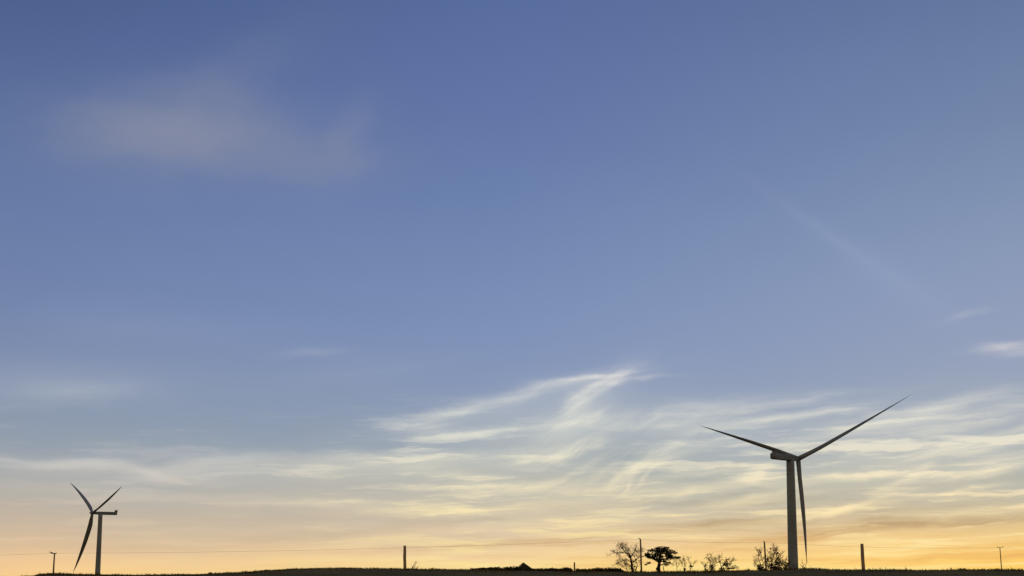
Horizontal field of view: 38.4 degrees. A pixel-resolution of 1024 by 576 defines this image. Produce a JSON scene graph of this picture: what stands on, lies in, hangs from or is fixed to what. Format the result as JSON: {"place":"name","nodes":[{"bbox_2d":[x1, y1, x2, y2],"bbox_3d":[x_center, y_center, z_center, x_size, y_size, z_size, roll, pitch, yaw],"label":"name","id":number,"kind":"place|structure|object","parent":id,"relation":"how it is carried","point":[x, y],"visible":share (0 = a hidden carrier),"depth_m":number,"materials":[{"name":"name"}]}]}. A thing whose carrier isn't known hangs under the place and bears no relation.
{"place":"outdoors","nodes":[
{"label":"outdoors","id":0,"kind":"place"},
{"bbox_2d":[0,0,1023,575],"label":"sky","id":1,"kind":"structure","parent":0,"point":[317,279],"materials":[{"name":"blue"}]},
{"bbox_2d":[21,565,1023,575],"bbox_3d":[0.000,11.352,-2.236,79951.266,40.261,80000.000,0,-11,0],"label":"field","id":2,"kind":"structure","parent":0,"point":[413,572],"depth_m":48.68,"materials":[{"name":"plant"}]},
{"bbox_2d":[50,552,56,572],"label":"utility pole","id":3,"kind":"object","parent":2,"relation":"on","point":[53,561],"visible":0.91,"depth_m":432.50,"materials":[{"name":"brown wood"}]},
{"bbox_2d":[72,484,121,573],"bbox_3d":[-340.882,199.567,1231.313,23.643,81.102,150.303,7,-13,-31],"label":"wind turbine","id":4,"kind":"object","parent":2,"relation":"on","point":[98,546],"visible":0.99,"depth_m":1234.19,"materials":[{"name":"paint"}]},
{"bbox_2d":[403,546,406,568],"bbox_3d":[-4.152,10.472,57.048,0.137,0.968,0.132,0,-11,0],"label":"wooden post","id":5,"kind":"object","parent":2,"relation":"on","point":[404,557],"visible":0.88,"depth_m":57.01,"materials":[{"name":"brown wood"}]},
{"bbox_2d":[468,566,521,570],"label":"hedge","id":6,"kind":"object","parent":2,"relation":"on","point":[514,568],"visible":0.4,"depth_m":510.18,"materials":[{"name":"black plant"}]},
{"bbox_2d":[518,562,531,570],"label":"cottage","id":7,"kind":"structure","parent":2,"relation":"on","point":[524,566],"depth_m":535.45,"materials":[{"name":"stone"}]},
{"bbox_2d":[526,567,572,570],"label":"hedge","id":8,"kind":"object","parent":2,"relation":"on","point":[555,569],"visible":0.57,"depth_m":510.00,"materials":[{"name":"black plant"}]},
{"bbox_2d":[575,567,623,571],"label":"hedge","id":9,"kind":"object","parent":2,"relation":"on","point":[604,569],"visible":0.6,"depth_m":510.08,"materials":[{"name":"black plant"}]},
{"bbox_2d":[606,541,646,571],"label":"bare tree","id":10,"kind":"object","parent":2,"relation":"on","point":[628,553],"visible":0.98,"depth_m":447.56,"materials":[{"name":"brown plant"}]},
{"bbox_2d":[638,538,641,570],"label":"utility pole","id":11,"kind":"object","parent":2,"relation":"on","point":[640,555],"visible":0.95,"depth_m":432.71,"materials":[{"name":"brown wood"}]},
{"bbox_2d":[160,539,634,552],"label":"power cable","id":12,"kind":"object","parent":11,"relation":"attached to","point":[381,548],"visible":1,"depth_m":433.33,"materials":[{"name":"metal"}]},
{"bbox_2d":[644,546,680,570],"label":"pine tree","id":13,"kind":"object","parent":2,"relation":"on","point":[659,551],"visible":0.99,"depth_m":446.98,"materials":[{"name":"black plant"}]},
{"bbox_2d":[680,555,686,570],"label":"sapling","id":14,"kind":"object","parent":2,"relation":"on","point":[684,563],"visible":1,"depth_m":447.24,"materials":[{"name":"brown plant"}]},
{"bbox_2d":[701,553,718,570],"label":"bare bush","id":15,"kind":"object","parent":2,"relation":"on","point":[711,566],"visible":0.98,"depth_m":446.91,"materials":[{"name":"brown plant"}]},
{"bbox_2d":[717,553,738,570],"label":"bare bush","id":16,"kind":"object","parent":2,"relation":"on","point":[726,564],"visible":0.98,"depth_m":447.05,"materials":[{"name":"brown plant"}]},
{"bbox_2d":[763,541,766,569],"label":"utility pole","id":17,"kind":"object","parent":2,"relation":"on","point":[765,556],"visible":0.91,"depth_m":432.80,"materials":[{"name":"brown wood"}]},
{"bbox_2d":[753,544,792,570],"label":"bare bush","id":18,"kind":"object","parent":2,"relation":"on","point":[770,565],"visible":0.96,"depth_m":447.10,"materials":[{"name":"brown plant"}]},
{"bbox_2d":[699,394,911,568],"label":"wind turbine","id":19,"kind":"object","parent":2,"relation":"on","point":[787,457],"visible":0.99,"depth_m":634.23,"materials":[{"name":"paint"}]},
{"bbox_2d":[860,544,864,568],"bbox_3d":[13.595,10.457,57.051,0.155,1.082,0.152,0,-11,0],"label":"wooden post","id":20,"kind":"object","parent":2,"relation":"on","point":[862,557],"visible":0.89,"depth_m":57.00,"materials":[{"name":"brown wood"}]}
]}

